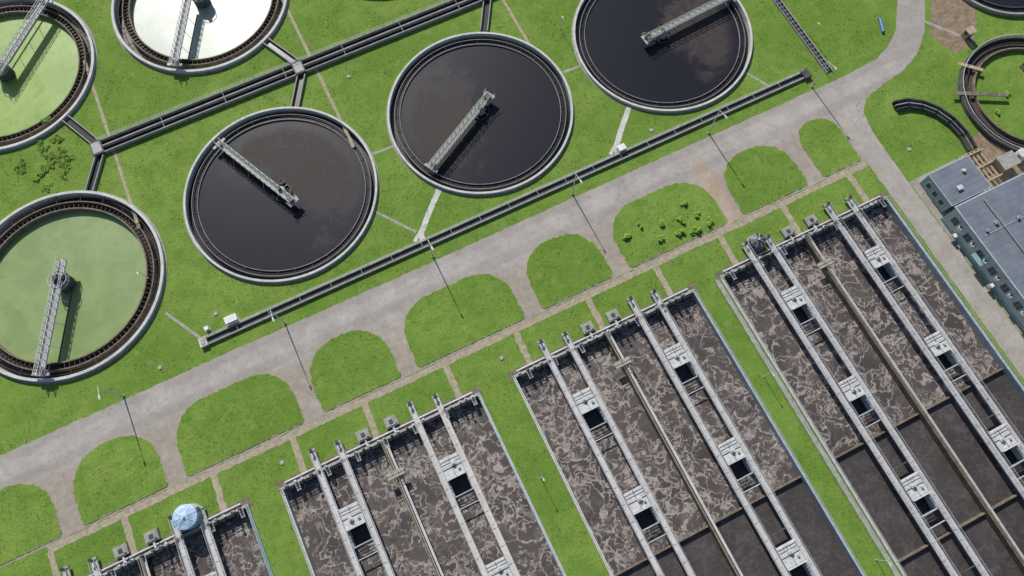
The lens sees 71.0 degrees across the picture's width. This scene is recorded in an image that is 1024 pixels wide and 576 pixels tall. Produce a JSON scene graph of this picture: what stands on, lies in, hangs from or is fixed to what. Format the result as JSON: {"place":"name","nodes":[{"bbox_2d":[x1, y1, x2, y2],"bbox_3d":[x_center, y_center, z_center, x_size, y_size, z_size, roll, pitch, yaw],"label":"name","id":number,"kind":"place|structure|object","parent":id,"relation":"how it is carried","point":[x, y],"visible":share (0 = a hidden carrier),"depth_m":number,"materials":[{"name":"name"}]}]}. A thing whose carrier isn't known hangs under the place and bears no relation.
{"place":"outdoors","nodes":[
{"label":"outdoors","id":0,"kind":"place"},
{"bbox_2d":[47,551,59,575],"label":"path","id":1,"kind":"structure","parent":0,"point":[53,564],"depth_m":135.78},
{"bbox_2d":[121,516,136,554],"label":"path","id":2,"kind":"structure","parent":0,"point":[127,527],"depth_m":137.37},
{"bbox_2d":[211,474,227,511],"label":"path","id":3,"kind":"structure","parent":0,"point":[219,493],"depth_m":139.75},
{"bbox_2d":[290,437,306,472],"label":"path","id":4,"kind":"structure","parent":0,"point":[298,456],"depth_m":141.97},
{"bbox_2d":[362,402,379,438],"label":"path","id":5,"kind":"structure","parent":0,"point":[370,419],"depth_m":144.09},
{"bbox_2d":[443,364,461,397],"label":"path","id":6,"kind":"structure","parent":0,"point":[452,380],"depth_m":146.51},
{"bbox_2d":[46,161,868,552],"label":"path","id":7,"kind":"structure","parent":0,"point":[96,527],"depth_m":147.58,"materials":[{"name":"concrete"}]},
{"bbox_2d":[0,0,1023,575],"bbox_3d":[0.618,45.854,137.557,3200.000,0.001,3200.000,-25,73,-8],"label":"ground","id":8,"kind":"structure","parent":0,"point":[194,270],"depth_m":159.82,"materials":[{"name":"green plant"}]},
{"bbox_2d":[12,164,25,172],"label":"meadow plant","id":9,"kind":"object","parent":8,"relation":"on","point":[17,170],"visible":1,"depth_m":162.17,"materials":[{"name":"green plant"}]},
{"bbox_2d":[36,138,42,146],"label":"meadow plant","id":10,"kind":"object","parent":8,"relation":"on","point":[38,142],"visible":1,"depth_m":164.21,"materials":[{"name":"green plant"}]},
{"bbox_2d":[37,144,50,154],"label":"meadow plant","id":11,"kind":"object","parent":8,"relation":"on","point":[41,148],"visible":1,"depth_m":163.75,"materials":[{"name":"green plant"}]},
{"bbox_2d":[40,182,52,192],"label":"meadow plant","id":12,"kind":"object","parent":8,"relation":"on","point":[46,188],"visible":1,"depth_m":160.54,"materials":[{"name":"green plant"}]},
{"bbox_2d":[0,0,97,152],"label":"settling tank","id":13,"kind":"object","parent":8,"relation":"on","point":[48,48],"visible":0.94,"depth_m":171.33,"materials":[{"name":"liquid"}]},
{"bbox_2d":[49,134,59,142],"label":"meadow plant","id":14,"kind":"object","parent":8,"relation":"on","point":[56,138],"visible":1,"depth_m":164.52,"materials":[{"name":"green plant"}]},
{"bbox_2d":[51,150,61,163],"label":"meadow plant","id":15,"kind":"object","parent":8,"relation":"on","point":[56,157],"visible":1,"depth_m":162.91,"materials":[{"name":"green plant"}]},
{"bbox_2d":[55,146,65,158],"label":"meadow plant","id":16,"kind":"object","parent":8,"relation":"on","point":[61,151],"visible":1,"depth_m":163.36,"materials":[{"name":"green plant"}]},
{"bbox_2d":[59,169,67,178],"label":"meadow plant","id":17,"kind":"object","parent":8,"relation":"on","point":[62,174],"visible":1,"depth_m":161.62,"materials":[{"name":"green plant"}]},
{"bbox_2d":[57,157,70,168],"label":"meadow plant","id":18,"kind":"object","parent":8,"relation":"on","point":[65,164],"visible":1,"depth_m":162.44,"materials":[{"name":"green plant"}]},
{"bbox_2d":[62,154,73,162],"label":"meadow plant","id":19,"kind":"object","parent":8,"relation":"on","point":[66,158],"visible":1,"depth_m":162.95,"materials":[{"name":"green plant"}]},
{"bbox_2d":[62,114,98,142],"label":"branch channel","id":20,"kind":"object","parent":8,"relation":"on","point":[81,131],"visible":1,"depth_m":165.12,"materials":[{"name":"grey concrete"}]},
{"bbox_2d":[0,190,166,383],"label":"settling tank","id":21,"kind":"object","parent":8,"relation":"on","point":[80,297],"visible":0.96,"depth_m":154.39,"materials":[{"name":"liquid"}]},
{"bbox_2d":[85,155,104,190],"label":"branch channel","id":22,"kind":"object","parent":8,"relation":"on","point":[94,174],"visible":1,"depth_m":161.51,"materials":[{"name":"grey concrete"}]},
{"bbox_2d":[89,139,105,156],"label":"distribution chamber","id":23,"kind":"object","parent":8,"relation":"on","point":[97,148],"visible":1,"depth_m":162.81,"materials":[{"name":"concrete"}]},
{"bbox_2d":[97,387,124,399],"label":"street lamp","id":24,"kind":"object","parent":8,"relation":"on","point":[122,395],"visible":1,"depth_m":140.13,"materials":[{"name":"grey metal"}]},
{"bbox_2d":[83,60,140,228],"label":"footpath","id":25,"kind":"structure","parent":8,"relation":"on","point":[114,151],"depth_m":163.32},
{"bbox_2d":[112,542,130,562],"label":"valve chamber","id":26,"kind":"object","parent":8,"relation":"on","point":[122,551],"visible":1,"depth_m":135.59,"materials":[{"name":"grey concrete"}]},
{"bbox_2d":[143,528,160,547],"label":"valve chamber","id":27,"kind":"object","parent":8,"relation":"on","point":[152,536],"visible":1,"depth_m":136.40,"materials":[{"name":"grey concrete"}]},
{"bbox_2d":[59,503,273,575],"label":"aeration basin","id":28,"kind":"object","parent":8,"relation":"in","point":[232,545],"visible":0.97,"depth_m":136.98,"materials":[{"name":"concrete"}]},
{"bbox_2d":[85,497,251,575],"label":"concrete apron","id":29,"kind":"object","parent":8,"relation":"on","point":[244,501],"visible":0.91,"depth_m":137.12,"materials":[{"name":"concrete"}]},
{"bbox_2d":[165,312,199,337],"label":"footpath","id":30,"kind":"structure","parent":8,"relation":"on","point":[181,324],"depth_m":150.59,"materials":[{"name":"grey concrete"}]},
{"bbox_2d":[172,503,201,530],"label":"storage tank","id":31,"kind":"object","parent":8,"relation":"on","point":[186,516],"visible":0.99,"depth_m":135.46,"materials":[{"name":"blue metal"}]},
{"bbox_2d":[111,0,289,74],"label":"settling tank","id":32,"kind":"object","parent":8,"relation":"on","point":[188,37],"visible":0.9,"depth_m":174.83,"materials":[{"name":"concrete"}]},
{"bbox_2d":[203,325,210,332],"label":"control cabinet","id":33,"kind":"object","parent":8,"relation":"on","point":[207,329],"visible":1,"depth_m":149.38,"materials":[{"name":"white metal"}]},
{"bbox_2d":[223,313,239,325],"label":"control cabinet","id":34,"kind":"object","parent":8,"relation":"on","point":[231,318],"visible":1,"depth_m":149.54,"materials":[{"name":"white metal"}]},
{"bbox_2d":[270,310,285,324],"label":"street lamp","id":35,"kind":"object","parent":8,"relation":"on","point":[284,323],"visible":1,"depth_m":144.50,"materials":[{"name":"grey metal"}]},
{"bbox_2d":[260,35,297,62],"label":"branch channel","id":36,"kind":"object","parent":8,"relation":"on","point":[279,50],"visible":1,"depth_m":171.68,"materials":[{"name":"grey concrete"}]},
{"bbox_2d":[183,107,378,283],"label":"settling tank","id":37,"kind":"object","parent":8,"relation":"on","point":[280,195],"visible":0.98,"depth_m":160.23,"materials":[{"name":"concrete"}]},
{"bbox_2d":[95,0,487,154],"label":"effluent channel","id":38,"kind":"object","parent":8,"relation":"on","point":[198,108],"visible":1,"depth_m":169.23,"materials":[{"name":"grey concrete"}]},
{"bbox_2d":[290,74,305,106],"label":"branch channel","id":39,"kind":"object","parent":8,"relation":"on","point":[297,92],"visible":1,"depth_m":168.12,"materials":[{"name":"grey concrete"}]},
{"bbox_2d":[290,59,306,75],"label":"distribution chamber","id":40,"kind":"object","parent":8,"relation":"on","point":[298,67],"visible":1,"depth_m":169.38,"materials":[{"name":"concrete"}]},
{"bbox_2d":[281,0,354,147],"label":"footpath","id":41,"kind":"structure","parent":8,"relation":"on","point":[319,76],"depth_m":169.21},
{"bbox_2d":[355,427,371,445],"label":"valve chamber","id":42,"kind":"object","parent":8,"relation":"on","point":[364,434],"visible":0.97,"depth_m":142.19,"materials":[{"name":"grey concrete"}]},
{"bbox_2d":[276,386,482,491],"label":"concrete apron","id":43,"kind":"object","parent":8,"relation":"on","point":[281,483],"visible":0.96,"depth_m":143.08,"materials":[{"name":"concrete"}]},
{"bbox_2d":[373,145,392,154],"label":"footpath","id":44,"kind":"structure","parent":8,"relation":"on","point":[381,150],"depth_m":163.39,"materials":[{"name":"grey concrete"}]},
{"bbox_2d":[383,414,398,432],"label":"valve chamber","id":45,"kind":"object","parent":8,"relation":"on","point":[391,421],"visible":1,"depth_m":143.00,"materials":[{"name":"grey concrete"}]},
{"bbox_2d":[376,211,415,232],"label":"footpath","id":46,"kind":"structure","parent":8,"relation":"on","point":[398,223],"depth_m":157.74,"materials":[{"name":"grey concrete"}]},
{"bbox_2d":[413,220,427,241],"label":"footpath","id":47,"kind":"structure","parent":8,"relation":"on","point":[420,231],"depth_m":157.03,"materials":[{"name":"concrete"}]},
{"bbox_2d":[279,392,565,575],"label":"aeration basin","id":48,"kind":"object","parent":8,"relation":"on","point":[444,493],"visible":1,"depth_m":139.54,"materials":[{"name":"liquid"}]},
{"bbox_2d":[419,188,441,240],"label":"footpath","id":49,"kind":"structure","parent":8,"relation":"on","point":[434,199],"depth_m":158.76,"materials":[{"name":"concrete"}]},
{"bbox_2d":[386,32,573,196],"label":"settling tank","id":50,"kind":"object","parent":8,"relation":"on","point":[478,114],"visible":0.99,"depth_m":166.65,"materials":[{"name":"liquid"}]},
{"bbox_2d":[480,0,490,31],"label":"branch channel","id":51,"kind":"object","parent":8,"relation":"on","point":[485,16],"visible":1,"depth_m":174.63,"materials":[{"name":"grey concrete"}]},
{"bbox_2d":[202,69,804,344],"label":"trench channel","id":52,"kind":"object","parent":8,"relation":"on","point":[324,288],"visible":1,"depth_m":158.04,"materials":[{"name":"concrete"}]},
{"bbox_2d":[198,68,811,348],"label":"trench end chamber","id":53,"kind":"object","parent":8,"relation":"on","point":[806,74],"visible":1,"depth_m":149.47,"materials":[{"name":"concrete"}]},
{"bbox_2d":[0,0,1023,575],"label":"grass tufts","id":54,"kind":"object","parent":8,"relation":"on","point":[446,254],"visible":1,"depth_m":155.93,"materials":[{"name":"plant"}]},
{"bbox_2d":[502,0,530,48],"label":"footpath","id":55,"kind":"structure","parent":8,"relation":"on","point":[515,20],"depth_m":174.40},
{"bbox_2d":[563,63,584,72],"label":"footpath","id":56,"kind":"structure","parent":8,"relation":"on","point":[567,70],"depth_m":170.01,"materials":[{"name":"grey concrete"}]},
{"bbox_2d":[571,174,582,194],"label":"street lamp","id":57,"kind":"object","parent":8,"relation":"on","point":[572,193],"visible":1,"depth_m":154.09,"materials":[{"name":"grey metal"}]},
{"bbox_2d":[579,320,594,337],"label":"valve chamber","id":58,"kind":"object","parent":8,"relation":"on","point":[587,327],"visible":1,"depth_m":148.97,"materials":[{"name":"grey concrete"}]},
{"bbox_2d":[507,283,696,379],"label":"concrete apron","id":59,"kind":"object","parent":8,"relation":"on","point":[513,372],"visible":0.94,"depth_m":149.72,"materials":[{"name":"concrete"}]},
{"bbox_2d":[605,308,620,325],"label":"valve chamber","id":60,"kind":"object","parent":8,"relation":"on","point":[612,315],"visible":1,"depth_m":149.77,"materials":[{"name":"grey concrete"}]},
{"bbox_2d":[615,143,626,152],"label":"control cabinet","id":61,"kind":"object","parent":8,"relation":"on","point":[622,147],"visible":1,"depth_m":161.91,"materials":[{"name":"white metal"}]},
{"bbox_2d":[614,106,630,153],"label":"footpath","id":62,"kind":"structure","parent":8,"relation":"on","point":[623,121],"depth_m":165.33,"materials":[{"name":"concrete"}]},
{"bbox_2d":[572,0,752,113],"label":"settling tank","id":63,"kind":"object","parent":8,"relation":"on","point":[667,56],"visible":0.94,"depth_m":172.01,"materials":[{"name":"liquid"}]},
{"bbox_2d":[512,288,866,575],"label":"aeration basin","id":64,"kind":"object","parent":8,"relation":"in","point":[669,450],"visible":1,"depth_m":142.43,"materials":[{"name":"liquid"}]},
{"bbox_2d":[746,233,765,252],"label":"storage tank","id":65,"kind":"object","parent":8,"relation":"on","point":[757,242],"visible":0.99,"depth_m":153.38,"materials":[{"name":"grey metal"}]},
{"bbox_2d":[745,72,768,85],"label":"footpath","id":66,"kind":"structure","parent":8,"relation":"on","point":[755,78],"depth_m":169.00,"materials":[{"name":"grey concrete"}]},
{"bbox_2d":[779,225,795,240],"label":"valve chamber","id":67,"kind":"object","parent":8,"relation":"on","point":[787,232],"visible":1,"depth_m":155.62,"materials":[{"name":"grey concrete"}]},
{"bbox_2d":[714,192,888,279],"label":"concrete apron","id":68,"kind":"object","parent":8,"relation":"on","point":[720,272],"visible":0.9,"depth_m":156.36,"materials":[{"name":"concrete"}]},
{"bbox_2d":[772,0,832,73],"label":"stepped channel","id":69,"kind":"object","parent":8,"relation":"on","point":[802,34],"visible":1,"depth_m":172.31,"materials":[{"name":"grey concrete"}]},
{"bbox_2d":[714,280,895,575],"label":"fence","id":70,"kind":"object","parent":8,"relation":"on","point":[805,429],"visible":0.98,"depth_m":142.15,"materials":[{"name":"metal"}]},
{"bbox_2d":[716,279,899,575],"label":"gravel strip","id":71,"kind":"object","parent":8,"relation":"on","point":[824,454],"visible":0.99,"depth_m":143.10,"materials":[{"name":"grey stone"}]},
{"bbox_2d":[802,214,818,228],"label":"valve chamber","id":72,"kind":"object","parent":8,"relation":"on","point":[810,220],"visible":0.97,"depth_m":156.44,"materials":[{"name":"grey concrete"}]},
{"bbox_2d":[810,61,836,87],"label":"street lamp","id":73,"kind":"object","parent":8,"relation":"on","point":[835,68],"visible":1,"depth_m":162.55,"materials":[{"name":"grey metal"}]},
{"bbox_2d":[719,195,1023,575],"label":"aeration basin","id":74,"kind":"object","parent":8,"relation":"in","point":[902,383],"visible":1,"depth_m":146.67,"materials":[{"name":"liquid"}]},
{"bbox_2d":[878,17,884,32],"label":"blue pipe","id":75,"kind":"object","parent":8,"relation":"on","point":[881,24],"visible":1,"depth_m":172.99,"materials":[{"name":"paint"}]},
{"bbox_2d":[892,98,977,151],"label":"curved channel","id":76,"kind":"object","parent":8,"relation":"on","point":[957,128],"visible":1,"depth_m":164.85,"materials":[{"name":"concrete"}]},
{"bbox_2d":[920,18,974,48],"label":"footpath","id":77,"kind":"structure","parent":8,"relation":"on","point":[952,32],"depth_m":173.13,"materials":[{"name":"grey concrete"}]},
{"bbox_2d":[940,173,1023,332],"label":"building","id":78,"kind":"structure","parent":8,"relation":"on","point":[1002,251],"depth_m":150.46,"materials":[{"name":"metal"}]},
{"bbox_2d":[950,216,1023,315],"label":"windows","id":79,"kind":"structure","parent":78,"relation":"attached to","point":[978,255],"depth_m":150.72,"materials":[{"name":"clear glass"}]},
{"bbox_2d":[983,199,1023,251],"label":"roof units","id":80,"kind":"object","parent":78,"relation":"on","point":[997,221],"visible":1,"depth_m":149.80,"materials":[{"name":"metal"}]},
{"bbox_2d":[953,34,1023,152],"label":"round thickener","id":81,"kind":"object","parent":8,"relation":"on","point":[984,124],"visible":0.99,"depth_m":166.61,"materials":[{"name":"concrete"}]},
{"bbox_2d":[964,0,1023,16],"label":"round thickener","id":82,"kind":"object","parent":8,"relation":"on","point":[1011,8],"visible":1,"depth_m":174.63,"materials":[{"name":"grey concrete"}]},
{"bbox_2d":[0,0,1023,567],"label":"road","id":83,"kind":"structure","parent":0,"point":[50,462],"depth_m":153.44,"materials":[{"name":"concrete"}]},
{"bbox_2d":[0,483,61,564],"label":"lawn island","id":84,"kind":"structure","parent":83,"relation":"on","point":[11,538],"depth_m":138.20,"materials":[{"name":"green plant"}]},
{"bbox_2d":[73,435,167,524],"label":"lawn island","id":85,"kind":"structure","parent":83,"relation":"on","point":[131,448],"depth_m":140.72,"materials":[{"name":"green plant"}]},
{"bbox_2d":[176,373,303,475],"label":"lawn island","id":86,"kind":"structure","parent":83,"relation":"on","point":[268,395],"depth_m":144.14,"materials":[{"name":"green plant"}]},
{"bbox_2d":[310,330,400,411],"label":"lawn island","id":87,"kind":"structure","parent":83,"relation":"on","point":[329,383],"depth_m":147.39,"materials":[{"name":"green plant"}]},
{"bbox_2d":[404,274,524,366],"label":"lawn island","id":88,"kind":"structure","parent":83,"relation":"on","point":[432,343],"depth_m":150.79,"materials":[{"name":"green plant"}]},
{"bbox_2d":[526,234,612,308],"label":"lawn island","id":89,"kind":"structure","parent":83,"relation":"on","point":[568,280],"depth_m":154.05,"materials":[{"name":"green plant"}]},
{"bbox_2d":[612,182,726,267],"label":"lawn island","id":90,"kind":"structure","parent":83,"relation":"on","point":[630,213],"depth_m":157.54,"materials":[{"name":"green plant"}]},
{"bbox_2d":[622,233,630,239],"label":"shrub","id":91,"kind":"object","parent":90,"relation":"on","point":[626,236],"visible":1,"depth_m":155.71,"materials":[{"name":"green plant"}]},
{"bbox_2d":[657,235,664,241],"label":"shrub","id":92,"kind":"object","parent":90,"relation":"on","point":[661,238],"visible":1,"depth_m":155.62,"materials":[{"name":"green plant"}]},
{"bbox_2d":[675,229,684,235],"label":"shrub","id":93,"kind":"object","parent":90,"relation":"on","point":[678,232],"visible":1,"depth_m":155.94,"materials":[{"name":"green plant"}]},
{"bbox_2d":[676,216,684,223],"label":"shrub","id":94,"kind":"object","parent":90,"relation":"on","point":[680,219],"visible":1,"depth_m":157.06,"materials":[{"name":"green plant"}]},
{"bbox_2d":[689,225,701,232],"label":"shrub","id":95,"kind":"object","parent":90,"relation":"on","point":[697,230],"visible":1,"depth_m":156.07,"materials":[{"name":"green plant"}]},
{"bbox_2d":[706,216,713,225],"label":"shrub","id":96,"kind":"object","parent":90,"relation":"on","point":[709,221],"visible":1,"depth_m":156.79,"materials":[{"name":"green plant"}]},
{"bbox_2d":[724,145,807,213],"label":"lawn island","id":97,"kind":"structure","parent":83,"relation":"on","point":[742,166],"depth_m":160.74,"materials":[{"name":"green plant"}]},
{"bbox_2d":[798,118,860,176],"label":"lawn island","id":98,"kind":"structure","parent":83,"relation":"on","point":[841,152],"depth_m":163.10,"materials":[{"name":"green plant"}]},
{"bbox_2d":[513,332,532,363],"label":"path","id":99,"kind":"structure","parent":0,"point":[522,346],"depth_m":148.70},
{"bbox_2d":[585,297,605,328],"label":"path","id":100,"kind":"structure","parent":0,"point":[595,312],"depth_m":150.96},
{"bbox_2d":[609,135,621,154],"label":"footpath","id":101,"kind":"structure","parent":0,"point":[615,145],"depth_m":163.53,"materials":[{"name":"concrete"}]},
{"bbox_2d":[653,266,672,295],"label":"path","id":102,"kind":"structure","parent":0,"point":[661,277],"depth_m":153.21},
{"bbox_2d":[717,235,738,265],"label":"path","id":103,"kind":"structure","parent":0,"point":[727,249],"depth_m":155.38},
{"bbox_2d":[780,205,801,233],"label":"path","id":104,"kind":"structure","parent":0,"point":[789,216],"depth_m":157.55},
{"bbox_2d":[847,174,868,201],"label":"path","id":105,"kind":"structure","parent":0,"point":[857,186],"depth_m":159.86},
{"bbox_2d":[929,0,976,52],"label":"bare soil","id":106,"kind":"structure","parent":0,"point":[957,16],"depth_m":173.88,"materials":[{"name":"soil"}]},
{"bbox_2d":[960,25,976,39],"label":"equipment hut","id":107,"kind":"object","parent":106,"relation":"on","point":[968,32],"visible":1,"depth_m":170.48,"materials":[{"name":"beige paint"}]},
{"bbox_2d":[919,155,991,212],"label":"annex building","id":108,"kind":"structure","parent":0,"point":[954,184],"depth_m":155.92,"materials":[{"name":"white paint"}]},
{"bbox_2d":[910,155,1023,336],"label":"pavement","id":109,"kind":"structure","parent":0,"point":[928,201],"depth_m":157.94,"materials":[{"name":"concrete"}]},
{"bbox_2d":[957,147,1023,181],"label":"pipe rack","id":110,"kind":"object","parent":109,"relation":"on","point":[1000,164],"visible":0.8,"depth_m":159.53,"materials":[{"name":"metal"}]},
{"bbox_2d":[965,131,1023,187],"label":"bare soil","id":111,"kind":"structure","parent":0,"point":[991,151],"depth_m":162.18,"materials":[{"name":"soil"}]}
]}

